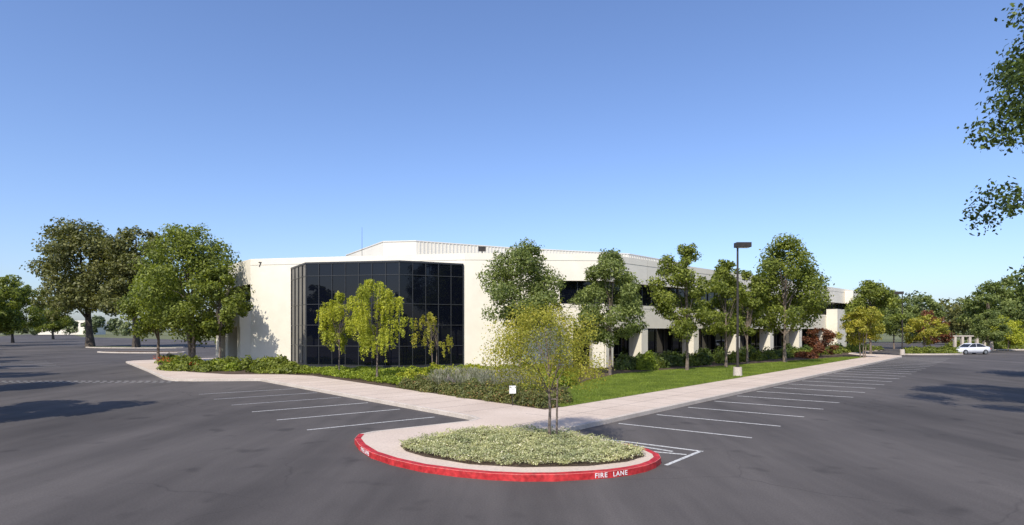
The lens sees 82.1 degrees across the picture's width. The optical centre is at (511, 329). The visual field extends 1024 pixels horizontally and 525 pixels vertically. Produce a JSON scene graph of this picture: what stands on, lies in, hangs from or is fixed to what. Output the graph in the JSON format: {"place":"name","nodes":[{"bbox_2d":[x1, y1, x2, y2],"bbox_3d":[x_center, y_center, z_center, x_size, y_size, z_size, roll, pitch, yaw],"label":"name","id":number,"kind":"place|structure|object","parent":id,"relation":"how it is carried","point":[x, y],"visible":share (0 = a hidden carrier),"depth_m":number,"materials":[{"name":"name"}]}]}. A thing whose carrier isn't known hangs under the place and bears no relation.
{"place":"outdoors","nodes":[
{"label":"outdoors","id":0,"kind":"place"},
{"bbox_2d":[0,330,1021,341],"bbox_3d":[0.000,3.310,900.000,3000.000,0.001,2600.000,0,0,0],"label":"ground","id":1,"kind":"structure","parent":0,"point":[887,338],"depth_m":276.74,"materials":[{"name":"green plant"}]},
{"bbox_2d":[38,320,105,334],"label":"distant building","id":2,"kind":"structure","parent":1,"relation":"on","point":[101,331],"depth_m":373.27,"materials":[{"name":"white concrete"}]},
{"bbox_2d":[1,313,201,335],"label":"distant trees","id":3,"kind":"object","parent":1,"relation":"on","point":[114,324],"visible":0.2,"depth_m":313.45,"materials":[{"name":"green plant"}]},
{"bbox_2d":[840,280,907,353],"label":"ash tree","id":4,"kind":"object","parent":1,"relation":"on","point":[882,295],"visible":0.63,"depth_m":75.97,"materials":[{"name":"green plant"}]},
{"bbox_2d":[868,290,1020,341],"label":"distant trees","id":5,"kind":"object","parent":1,"relation":"on","point":[909,297],"visible":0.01,"depth_m":144.30,"materials":[{"name":"green plant"}]},
{"bbox_2d":[937,295,1023,338],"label":"distant trees","id":6,"kind":"object","parent":1,"relation":"on","point":[956,326],"visible":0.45,"depth_m":123.87,"materials":[{"name":"green plant"}]},
{"bbox_2d":[0,334,1023,524],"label":"parking lot","id":7,"kind":"structure","parent":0,"point":[933,442],"depth_m":15.39,"materials":[{"name":"grey asphalt"}]},
{"bbox_2d":[0,274,31,333],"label":"shade tree","id":8,"kind":"object","parent":7,"relation":"on","point":[10,313],"visible":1,"depth_m":118.47,"materials":[{"name":"green plant"}]},
{"bbox_2d":[0,280,46,342],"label":"shade tree","id":9,"kind":"object","parent":7,"relation":"on","point":[37,318],"visible":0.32,"depth_m":147.73,"materials":[{"name":"green plant"}]},
{"bbox_2d":[27,290,73,338],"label":"shade tree","id":10,"kind":"object","parent":7,"relation":"on","point":[56,324],"visible":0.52,"depth_m":194.06,"materials":[{"name":"green plant"}]},
{"bbox_2d":[86,346,184,347],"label":"planter island","id":11,"kind":"structure","parent":7,"relation":"on","point":[135,347],"depth_m":102.72,"materials":[{"name":"concrete"}]},
{"bbox_2d":[96,346,155,346],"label":"planter island soil","id":12,"kind":"structure","parent":11,"relation":"on","point":[124,346],"depth_m":108.51,"materials":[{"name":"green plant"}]},
{"bbox_2d":[19,215,132,347],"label":"oak tree","id":13,"kind":"object","parent":12,"relation":"on","point":[75,290],"visible":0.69,"depth_m":103.10,"materials":[{"name":"green plant"}]},
{"bbox_2d":[87,225,182,346],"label":"oak tree","id":14,"kind":"object","parent":12,"relation":"on","point":[120,256],"visible":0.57,"depth_m":100.51,"materials":[{"name":"green plant"}]},
{"bbox_2d":[97,351,185,352],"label":"planter island","id":15,"kind":"structure","parent":7,"relation":"on","point":[140,352],"depth_m":81.62,"materials":[{"name":"concrete"}]},
{"bbox_2d":[102,351,180,351],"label":"planter island soil","id":16,"kind":"structure","parent":15,"relation":"on","point":[140,351],"depth_m":83.88,"materials":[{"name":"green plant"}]},
{"bbox_2d":[0,361,338,404],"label":"worn parking line","id":17,"kind":"object","parent":7,"relation":"on","point":[147,382],"visible":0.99,"depth_m":36.56,"materials":[{"name":"white paint"}]},
{"bbox_2d":[354,434,660,481],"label":"red fire lane curb","id":18,"kind":"structure","parent":7,"relation":"on","point":[367,450],"depth_m":13.17,"materials":[{"name":"paint"}]},
{"bbox_2d":[126,353,901,443],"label":"curb","id":19,"kind":"structure","parent":7,"relation":"on","point":[576,427],"depth_m":26.80,"materials":[{"name":"concrete"}]},
{"bbox_2d":[254,357,938,464],"bbox_3d":[14.475,3.300,37.736,88.182,0.007,35.432,0,0,-22],"label":"parking line","id":20,"kind":"object","parent":7,"relation":"on","point":[684,457],"visible":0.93,"depth_m":21.76,"materials":[{"name":"white paint"}]},
{"bbox_2d":[878,290,915,348],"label":"ash tree","id":21,"kind":"object","parent":7,"relation":"on","point":[908,311],"visible":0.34,"depth_m":98.69,"materials":[{"name":"green plant"}]},
{"bbox_2d":[894,291,904,354],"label":"street lamp","id":22,"kind":"object","parent":7,"relation":"on","point":[902,351],"visible":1,"depth_m":74.92,"materials":[{"name":"brown metal"}]},
{"bbox_2d":[900,314,950,346],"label":"birch tree","id":23,"kind":"object","parent":7,"relation":"on","point":[931,330],"visible":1,"depth_m":83.72,"materials":[{"name":"plant"}]},
{"bbox_2d":[908,293,945,346],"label":"ash tree","id":24,"kind":"object","parent":7,"relation":"on","point":[929,302],"visible":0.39,"depth_m":103.23,"materials":[{"name":"green plant"}]},
{"bbox_2d":[905,353,963,354],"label":"planter island","id":25,"kind":"structure","parent":7,"relation":"on","point":[939,354],"depth_m":76.25,"materials":[{"name":"concrete"}]},
{"bbox_2d":[903,346,961,353],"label":"hedge","id":26,"kind":"object","parent":25,"relation":"on","point":[925,350],"visible":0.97,"depth_m":77.03,"materials":[{"name":"green plant"}]},
{"bbox_2d":[915,310,954,345],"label":"red maple tree","id":27,"kind":"object","parent":25,"relation":"on","point":[942,337],"visible":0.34,"depth_m":88.95,"materials":[{"name":"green plant"}]},
{"bbox_2d":[950,335,993,350],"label":"entry colonnade","id":28,"kind":"object","parent":7,"relation":"on","point":[969,341],"visible":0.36,"depth_m":91.66,"materials":[{"name":"concrete"}]},
{"bbox_2d":[956,343,990,354],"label":"parked car","id":29,"kind":"object","parent":7,"relation":"on","point":[967,348],"visible":0.8,"depth_m":77.54,"materials":[{"name":"silver metal"}]},
{"bbox_2d":[966,309,1012,346],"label":"ash tree","id":30,"kind":"object","parent":7,"relation":"on","point":[980,332],"visible":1,"depth_m":83.34,"materials":[{"name":"green plant"}]},
{"bbox_2d":[957,3,1023,236],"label":"elm tree","id":31,"kind":"object","parent":7,"relation":"on","point":[1009,77],"visible":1,"depth_m":19.69,"materials":[{"name":"green plant"}]},
{"bbox_2d":[981,275,1023,327],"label":"ash tree","id":32,"kind":"object","parent":7,"relation":"on","point":[1004,282],"visible":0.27,"depth_m":105.02,"materials":[{"name":"green plant"}]},
{"bbox_2d":[988,315,1023,350],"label":"birch tree","id":33,"kind":"object","parent":7,"relation":"on","point":[1016,337],"visible":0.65,"depth_m":89.15,"materials":[{"name":"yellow plant"}]},
{"bbox_2d":[1007,257,1023,317],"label":"elm tree","id":34,"kind":"object","parent":7,"relation":"on","point":[1019,277],"visible":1,"depth_m":39.24,"materials":[{"name":"green plant"}]},
{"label":"planter island","id":35,"kind":"structure","parent":7,"relation":"on","visible":0},
{"bbox_2d":[944,340,1023,348],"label":"hedge","id":36,"kind":"object","parent":35,"relation":"on","point":[998,345],"visible":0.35,"depth_m":94.57,"materials":[{"name":"green plant"}]},
{"bbox_2d":[953,279,1023,337],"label":"ash tree","id":37,"kind":"object","parent":35,"relation":"on","point":[972,309],"visible":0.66,"depth_m":98.03,"materials":[{"name":"green plant"}]},
{"bbox_2d":[0,0,1023,329],"label":"sky","id":38,"kind":"structure","parent":0,"point":[286,128],"materials":[{"name":"blue"}]},
{"bbox_2d":[128,348,899,474],"bbox_3d":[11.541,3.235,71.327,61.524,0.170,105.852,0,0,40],"label":"sidewalk","id":39,"kind":"structure","parent":0,"point":[386,442],"depth_m":24.68,"materials":[{"name":"concrete"}]},
{"bbox_2d":[158,352,866,408],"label":"planting bed soil","id":40,"kind":"structure","parent":39,"relation":"on","point":[605,371],"depth_m":42.97,"materials":[{"name":"brown soil"}]},
{"bbox_2d":[113,262,187,362],"bbox_3d":[-32.936,-1.464,54.272,6.761,9.437,6.503,0,0,0],"label":"maple tree","id":41,"kind":"object","parent":40,"relation":"on","point":[125,306],"visible":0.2,"depth_m":53.04,"materials":[{"name":"green plant"}]},
{"bbox_2d":[126,222,254,356],"bbox_3d":[-27.195,-2.989,50.395,9.354,12.508,10.969,0,0,0],"label":"maple tree","id":42,"kind":"object","parent":40,"relation":"on","point":[182,243],"visible":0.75,"depth_m":48.23,"materials":[{"name":"green plant"}]},
{"bbox_2d":[154,355,241,370],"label":"yellow shrubs","id":43,"kind":"object","parent":40,"relation":"on","point":[230,365],"visible":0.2,"depth_m":44.53,"materials":[{"name":"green plant"}]},
{"bbox_2d":[152,356,195,362],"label":"red flowers","id":44,"kind":"object","parent":43,"relation":"on","point":[166,358],"visible":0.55,"depth_m":52.44,"materials":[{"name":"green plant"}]},
{"bbox_2d":[182,265,255,360],"bbox_3d":[-24.126,-0.993,48.035,5.193,8.492,4.358,0,0,0],"label":"maple tree","id":45,"kind":"object","parent":40,"relation":"on","point":[212,290],"visible":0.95,"depth_m":47.40,"materials":[{"name":"green plant"}]},
{"bbox_2d":[156,353,291,371],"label":"foundation shrubs","id":46,"kind":"object","parent":40,"relation":"on","point":[182,364],"visible":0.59,"depth_m":45.68,"materials":[{"name":"green plant"}]},
{"bbox_2d":[161,353,310,373],"bbox_3d":[-25.463,2.715,48.547,24.624,1.138,5.283,0,0,39],"label":"hedge","id":47,"kind":"object","parent":40,"relation":"on","point":[284,367],"visible":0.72,"depth_m":42.53,"materials":[{"name":"green plant"}]},
{"bbox_2d":[315,291,360,369],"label":"weeping willow tree","id":48,"kind":"object","parent":40,"relation":"on","point":[334,309],"visible":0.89,"depth_m":41.12,"materials":[{"name":"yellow plant"}]},
{"bbox_2d":[350,279,414,376],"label":"weeping willow tree","id":49,"kind":"object","parent":40,"relation":"on","point":[363,326],"visible":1,"depth_m":35.52,"materials":[{"name":"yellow plant"}]},
{"bbox_2d":[411,312,453,363],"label":"locust sapling","id":50,"kind":"object","parent":40,"relation":"on","point":[432,320],"visible":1,"depth_m":42.25,"materials":[{"name":"green plant"}]},
{"bbox_2d":[292,364,581,392],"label":"groundcover plants","id":51,"kind":"object","parent":40,"relation":"on","point":[362,372],"visible":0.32,"depth_m":39.99,"materials":[{"name":"green plant"}]},
{"bbox_2d":[395,362,508,379],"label":"yellow shrubs","id":52,"kind":"object","parent":40,"relation":"on","point":[412,372],"visible":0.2,"depth_m":38.17,"materials":[{"name":"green plant"}]},
{"bbox_2d":[423,366,544,385],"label":"lavender plants","id":53,"kind":"object","parent":40,"relation":"on","point":[481,375],"visible":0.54,"depth_m":31.43,"materials":[{"name":"plant"}]},
{"bbox_2d":[396,373,573,407],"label":"border shrubs","id":54,"kind":"object","parent":40,"relation":"on","point":[469,389],"visible":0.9,"depth_m":26.59,"materials":[{"name":"green plant"}]},
{"bbox_2d":[476,237,566,365],"bbox_3d":[0.727,-1.655,42.545,6.563,9.814,7.480,0,0,0],"label":"pear tree","id":55,"kind":"object","parent":40,"relation":"on","point":[539,282],"visible":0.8,"depth_m":41.50,"materials":[{"name":"green plant"}]},
{"bbox_2d":[502,357,579,386],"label":"tall shrubs","id":56,"kind":"object","parent":40,"relation":"on","point":[566,382],"visible":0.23,"depth_m":32.62,"materials":[{"name":"green plant"}]},
{"bbox_2d":[567,248,648,374],"bbox_3d":[6.657,-1.208,40.759,5.756,8.924,5.938,0,0,0],"label":"pear tree","id":57,"kind":"object","parent":40,"relation":"on","point":[610,266],"visible":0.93,"depth_m":40.15,"materials":[{"name":"green plant"}]},
{"bbox_2d":[636,350,658,369],"bbox_3d":[10.530,2.401,45.931,1.826,1.648,1.772,0,0,0],"label":"round shrub","id":58,"kind":"object","parent":40,"relation":"on","point":[648,361],"visible":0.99,"depth_m":45.47,"materials":[{"name":"green plant"}]},
{"bbox_2d":[612,341,872,369],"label":"foundation shrubs","id":59,"kind":"object","parent":40,"relation":"on","point":[624,362],"visible":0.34,"depth_m":52.38,"materials":[{"name":"green plant"}]},
{"bbox_2d":[727,270,768,363],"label":"ash tree","id":60,"kind":"object","parent":40,"relation":"on","point":[757,290],"visible":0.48,"depth_m":53.66,"materials":[{"name":"green plant"}]},
{"bbox_2d":[653,344,883,367],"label":"foundation shrubs","id":61,"kind":"object","parent":40,"relation":"on","point":[731,357],"visible":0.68,"depth_m":59.63,"materials":[{"name":"green plant"}]},
{"bbox_2d":[794,351,818,358],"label":"red shrubs","id":62,"kind":"object","parent":40,"relation":"on","point":[804,354],"visible":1,"depth_m":64.62,"materials":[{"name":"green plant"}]},
{"bbox_2d":[799,328,838,356],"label":"red maple tree","id":63,"kind":"object","parent":40,"relation":"on","point":[820,346],"visible":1,"depth_m":67.03,"materials":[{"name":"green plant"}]},
{"bbox_2d":[834,305,884,357],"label":"birch tree","id":64,"kind":"object","parent":40,"relation":"on","point":[864,319],"visible":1,"depth_m":65.86,"materials":[{"name":"green plant"}]},
{"bbox_2d":[509,386,515,404],"bbox_3d":[0.025,2.740,24.361,0.270,0.820,0.055,0,0,-6],"label":"garden sign","id":65,"kind":"object","parent":39,"relation":"on","point":[511,390],"visible":1,"depth_m":24.34,"materials":[{"name":"white metal"}]},
{"bbox_2d":[400,430,644,466],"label":"island soil","id":66,"kind":"structure","parent":39,"relation":"on","point":[540,464],"depth_m":14.18,"materials":[{"name":"brown soil"}]},
{"bbox_2d":[398,423,645,464],"bbox_3d":[0.303,2.993,15.574,6.091,0.299,4.821,0,0,39],"label":"island groundcover","id":67,"kind":"object","parent":66,"relation":"on","point":[521,453],"visible":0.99,"depth_m":15.21,"materials":[{"name":"green plant"}]},
{"bbox_2d":[472,298,612,439],"bbox_3d":[0.862,1.163,16.699,3.863,4.180,4.381,0,0,-13],"label":"island locust tree","id":68,"kind":"object","parent":66,"relation":"on","point":[520,335],"visible":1,"depth_m":16.36,"materials":[{"name":"green plant"}]},
{"bbox_2d":[551,379,557,436],"bbox_3d":[1.198,2.275,16.720,0.237,1.751,0.057,0,0,0],"label":"stake","id":69,"kind":"object","parent":66,"relation":"on","point":[556,398],"visible":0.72,"depth_m":16.70,"materials":[{"name":"brown wood"}]},
{"bbox_2d":[216,253,868,367],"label":"walls","id":70,"kind":"structure","parent":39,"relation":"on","point":[263,329],"depth_m":51.15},
{"bbox_2d":[478,246,485,252],"bbox_3d":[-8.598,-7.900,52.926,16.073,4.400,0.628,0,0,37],"label":"roof floodlight and antenna","id":71,"kind":"object","parent":70,"relation":"on","point":[482,249],"visible":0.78,"depth_m":48.12,"materials":[{"name":"black metal"}]},
{"bbox_2d":[346,240,677,287],"bbox_3d":[1.433,-7.575,80.433,46.102,3.650,25.026,0,0,-24],"label":"rooftop screen","id":72,"kind":"object","parent":70,"relation":"on","point":[409,247],"visible":0.11,"depth_m":63.87,"materials":[{"name":"metal"}]},
{"bbox_2d":[233,262,844,366],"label":"windows","id":73,"kind":"structure","parent":70,"relation":"attached to","point":[319,288],"depth_m":46.66,"materials":[{"name":"black glass"}]},
{"bbox_2d":[270,260,848,368],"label":"mullions and reveals","id":74,"kind":"object","parent":70,"relation":"attached to","point":[385,274],"visible":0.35,"depth_m":46.77,"materials":[{"name":"metal"}]},
{"bbox_2d":[855,293,892,343],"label":"ash tree","id":75,"kind":"object","parent":39,"relation":"on","point":[886,320],"visible":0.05,"depth_m":89.61,"materials":[{"name":"green plant"}]},
{"bbox_2d":[558,356,862,406],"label":"lawn","id":76,"kind":"structure","parent":0,"point":[657,390],"depth_m":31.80,"materials":[{"name":"green plant"}]},
{"bbox_2d":[644,243,729,369],"bbox_3d":[13.335,-1.669,44.944,6.402,9.846,4.425,0,0,0],"label":"ash tree","id":77,"kind":"object","parent":76,"relation":"on","point":[682,275],"visible":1,"depth_m":44.45,"materials":[{"name":"green plant"}]},
{"bbox_2d":[693,259,755,366],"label":"ash tree","id":78,"kind":"object","parent":76,"relation":"on","point":[722,272],"visible":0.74,"depth_m":48.76,"materials":[{"name":"green plant"}]},
{"bbox_2d":[733,242,751,375],"bbox_3d":[15.470,-1.300,39.600,1.140,9.100,0.600,0,0,0],"label":"street lamp","id":79,"kind":"object","parent":76,"relation":"on","point":[737,369],"visible":0.91,"depth_m":39.53,"materials":[{"name":"brown metal"}]},
{"bbox_2d":[744,232,834,361],"bbox_3d":[26.519,-2.963,55.886,8.846,12.436,9.871,0,0,0],"label":"ash tree","id":80,"kind":"object","parent":76,"relation":"on","point":[804,271],"visible":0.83,"depth_m":55.15,"materials":[{"name":"green plant"}]}
]}

